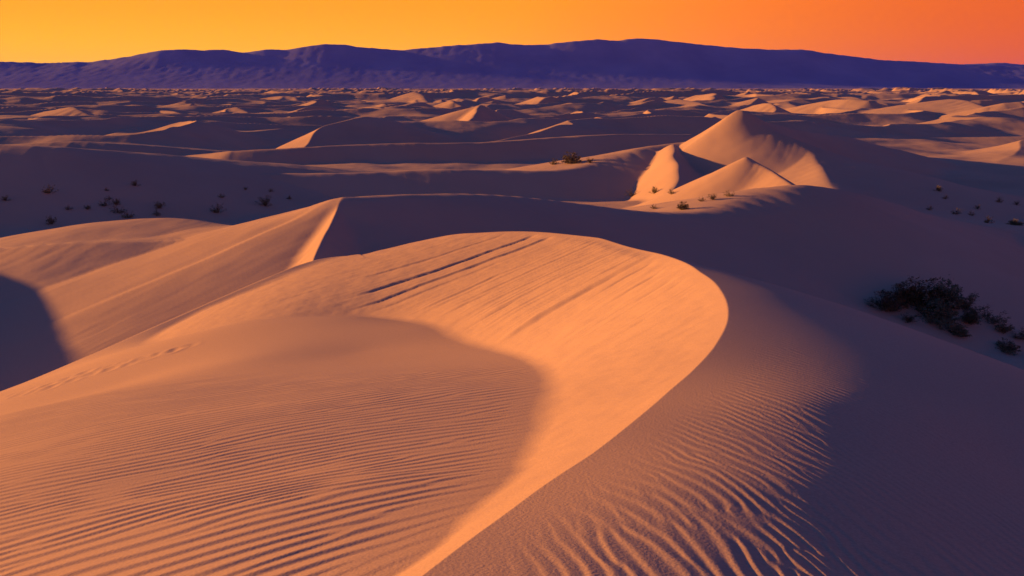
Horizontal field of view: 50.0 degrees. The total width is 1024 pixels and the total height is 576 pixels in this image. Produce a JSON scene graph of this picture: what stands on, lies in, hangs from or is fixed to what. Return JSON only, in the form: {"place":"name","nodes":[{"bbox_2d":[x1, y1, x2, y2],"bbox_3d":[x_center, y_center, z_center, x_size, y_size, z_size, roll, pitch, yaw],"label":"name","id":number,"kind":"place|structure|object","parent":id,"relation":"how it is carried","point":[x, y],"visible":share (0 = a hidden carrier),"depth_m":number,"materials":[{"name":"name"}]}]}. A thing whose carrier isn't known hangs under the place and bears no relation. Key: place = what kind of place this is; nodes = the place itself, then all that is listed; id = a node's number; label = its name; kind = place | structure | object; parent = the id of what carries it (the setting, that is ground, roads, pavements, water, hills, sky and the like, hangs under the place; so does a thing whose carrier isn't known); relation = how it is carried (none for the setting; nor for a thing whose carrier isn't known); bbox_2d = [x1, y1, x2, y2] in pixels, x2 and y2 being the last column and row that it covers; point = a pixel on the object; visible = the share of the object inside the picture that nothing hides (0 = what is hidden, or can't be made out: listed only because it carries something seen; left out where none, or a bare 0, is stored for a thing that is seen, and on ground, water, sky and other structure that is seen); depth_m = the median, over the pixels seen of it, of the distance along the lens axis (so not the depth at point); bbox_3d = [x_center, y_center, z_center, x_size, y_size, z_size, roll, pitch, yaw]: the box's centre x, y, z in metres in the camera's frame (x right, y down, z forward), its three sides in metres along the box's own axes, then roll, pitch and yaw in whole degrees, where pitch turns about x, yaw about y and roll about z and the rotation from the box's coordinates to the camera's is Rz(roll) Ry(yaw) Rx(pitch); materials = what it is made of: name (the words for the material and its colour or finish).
{"place":"outdoors","nodes":[
{"label":"outdoors","id":0,"kind":"place"},
{"bbox_2d":[0,87,1023,575],"bbox_3d":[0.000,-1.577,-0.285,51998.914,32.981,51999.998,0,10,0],"label":"sand dunes","id":1,"kind":"structure","parent":0,"point":[430,333],"depth_m":25.75,"materials":[{"name":"sand"}]},
{"bbox_2d":[41,183,59,192],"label":"shrub","id":2,"kind":"object","parent":1,"relation":"on","point":[46,191],"visible":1,"depth_m":116.36,"materials":[{"name":"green plant"}]},
{"bbox_2d":[46,215,56,224],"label":"shrub","id":3,"kind":"object","parent":1,"relation":"on","point":[51,220],"visible":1,"depth_m":109.80,"materials":[{"name":"green plant"}]},
{"bbox_2d":[111,199,120,204],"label":"shrub","id":4,"kind":"object","parent":1,"relation":"on","point":[116,203],"visible":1,"depth_m":116.77,"materials":[{"name":"green plant"}]},
{"bbox_2d":[109,205,124,212],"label":"shrub","id":5,"kind":"object","parent":1,"relation":"on","point":[117,210],"visible":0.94,"depth_m":115.05,"materials":[{"name":"green plant"}]},
{"bbox_2d":[121,209,134,217],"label":"shrub","id":6,"kind":"object","parent":1,"relation":"on","point":[131,215],"visible":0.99,"depth_m":114.34,"materials":[{"name":"green plant"}]},
{"bbox_2d":[154,201,165,208],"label":"shrub","id":7,"kind":"object","parent":1,"relation":"on","point":[159,206],"visible":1,"depth_m":118.02,"materials":[{"name":"green plant"}]},
{"bbox_2d":[210,203,226,212],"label":"shrub","id":8,"kind":"object","parent":1,"relation":"on","point":[215,210],"visible":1,"depth_m":120.00,"materials":[{"name":"green plant"}]},
{"bbox_2d":[255,196,271,206],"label":"shrub","id":9,"kind":"object","parent":1,"relation":"on","point":[263,202],"visible":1,"depth_m":125.19,"materials":[{"name":"green plant"}]},
{"bbox_2d":[562,151,581,163],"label":"shrub","id":10,"kind":"object","parent":1,"relation":"on","point":[569,159],"visible":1,"depth_m":157.22,"materials":[{"name":"green plant"}]},
{"bbox_2d":[624,189,637,196],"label":"shrub","id":11,"kind":"object","parent":1,"relation":"on","point":[630,195],"visible":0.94,"depth_m":140.91,"materials":[{"name":"green plant"}]},
{"bbox_2d":[677,202,689,209],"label":"shrub","id":12,"kind":"object","parent":1,"relation":"on","point":[682,207],"visible":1,"depth_m":73.16,"materials":[{"name":"green plant"}]},
{"bbox_2d":[866,297,888,305],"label":"shrub","id":13,"kind":"object","parent":1,"relation":"on","point":[876,300],"visible":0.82,"depth_m":63.12,"materials":[{"name":"green plant"}]},
{"bbox_2d":[868,289,916,311],"bbox_3d":[21.439,0.734,62.819,3.490,1.414,2.199,-3,11,-15],"label":"shrub","id":14,"kind":"object","parent":1,"relation":"on","point":[889,306],"visible":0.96,"depth_m":62.62,"materials":[{"name":"green plant"}]},
{"bbox_2d":[892,283,915,299],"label":"shrub","id":15,"kind":"object","parent":1,"relation":"on","point":[902,294],"visible":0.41,"depth_m":64.14,"materials":[{"name":"green plant"}]},
{"bbox_2d":[900,312,923,322],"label":"shrub","id":16,"kind":"object","parent":1,"relation":"on","point":[908,319],"visible":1,"depth_m":61.88,"materials":[{"name":"green plant"}]},
{"bbox_2d":[881,275,950,307],"bbox_3d":[23.333,0.164,63.712,4.843,2.210,2.704,-2,10,-9],"label":"shrub","id":17,"kind":"object","parent":1,"relation":"on","point":[917,293],"visible":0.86,"depth_m":63.50,"materials":[{"name":"green plant"}]},
{"bbox_2d":[915,299,958,326],"bbox_3d":[24.191,1.417,62.335,2.275,1.326,3.690,-5,11,-25],"label":"shrub","id":18,"kind":"object","parent":1,"relation":"on","point":[939,318],"visible":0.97,"depth_m":62.15,"materials":[{"name":"green plant"}]},
{"bbox_2d":[921,274,976,309],"bbox_3d":[25.429,0.345,64.105,2.559,2.196,4.967,9,14,41],"label":"shrub","id":19,"kind":"object","parent":1,"relation":"on","point":[950,298],"visible":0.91,"depth_m":63.43,"materials":[{"name":"green plant"}]},
{"bbox_2d":[932,309,968,332],"bbox_3d":[24.672,1.833,61.935,1.877,1.375,2.647,-1,10,-7],"label":"shrub","id":20,"kind":"object","parent":1,"relation":"on","point":[951,328],"visible":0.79,"depth_m":61.55,"materials":[{"name":"green plant"}]},
{"bbox_2d":[950,325,971,336],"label":"shrub","id":21,"kind":"object","parent":1,"relation":"on","point":[962,333],"visible":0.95,"depth_m":61.27,"materials":[{"name":"green plant"}]},
{"bbox_2d":[958,294,984,309],"bbox_3d":[26.671,0.824,64.286,2.098,1.149,1.819,7,13,35],"label":"shrub","id":22,"kind":"object","parent":1,"relation":"on","point":[968,303],"visible":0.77,"depth_m":64.16,"materials":[{"name":"green plant"}]},
{"bbox_2d":[961,307,982,324],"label":"shrub","id":23,"kind":"object","parent":1,"relation":"on","point":[972,318],"visible":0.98,"depth_m":62.65,"materials":[{"name":"green plant"}]},
{"bbox_2d":[984,215,994,222],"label":"shrub","id":24,"kind":"object","parent":1,"relation":"on","point":[987,220],"visible":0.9,"depth_m":115.45,"materials":[{"name":"green plant"}]},
{"bbox_2d":[973,306,1010,323],"bbox_3d":[27.600,1.515,63.585,2.337,1.190,1.664,9,14,42],"label":"shrub","id":25,"kind":"object","parent":1,"relation":"on","point":[997,318],"visible":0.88,"depth_m":63.44,"materials":[{"name":"green plant"}]},
{"bbox_2d":[994,320,1014,332],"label":"shrub","id":26,"kind":"object","parent":1,"relation":"on","point":[1002,325],"visible":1,"depth_m":62.57,"materials":[{"name":"green plant"}]},
{"bbox_2d":[995,337,1020,354],"bbox_3d":[27.455,3.236,60.697,1.305,0.804,2.054,-4,11,-19],"label":"shrub","id":27,"kind":"object","parent":1,"relation":"on","point":[1004,347],"visible":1,"depth_m":60.60,"materials":[{"name":"green plant"}]},
{"bbox_2d":[1007,219,1023,225],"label":"shrub","id":28,"kind":"object","parent":1,"relation":"on","point":[1013,222],"visible":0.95,"depth_m":116.87,"materials":[{"name":"green plant"}]},
{"bbox_2d":[1010,326,1023,339],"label":"shrub","id":29,"kind":"object","parent":1,"relation":"on","point":[1021,334],"visible":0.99,"depth_m":62.34,"materials":[{"name":"green plant"}]},
{"bbox_2d":[0,38,1023,88],"bbox_3d":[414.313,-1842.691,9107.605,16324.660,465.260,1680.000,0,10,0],"label":"mountain range","id":30,"kind":"structure","parent":0,"point":[638,63],"depth_m":8986.30,"materials":[{"name":"purple stone"}]},
{"bbox_2d":[0,0,1023,63],"label":"sky","id":31,"kind":"structure","parent":0,"point":[36,31],"materials":[{"name":"orange"}]},
{"bbox_2d":[965,63,1023,66],"bbox_3d":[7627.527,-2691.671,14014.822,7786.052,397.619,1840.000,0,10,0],"label":"mountain range beyond","id":32,"kind":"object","parent":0,"point":[1009,64],"visible":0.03,"depth_m":14181.17,"materials":[{"name":"purple stone"}]}
]}

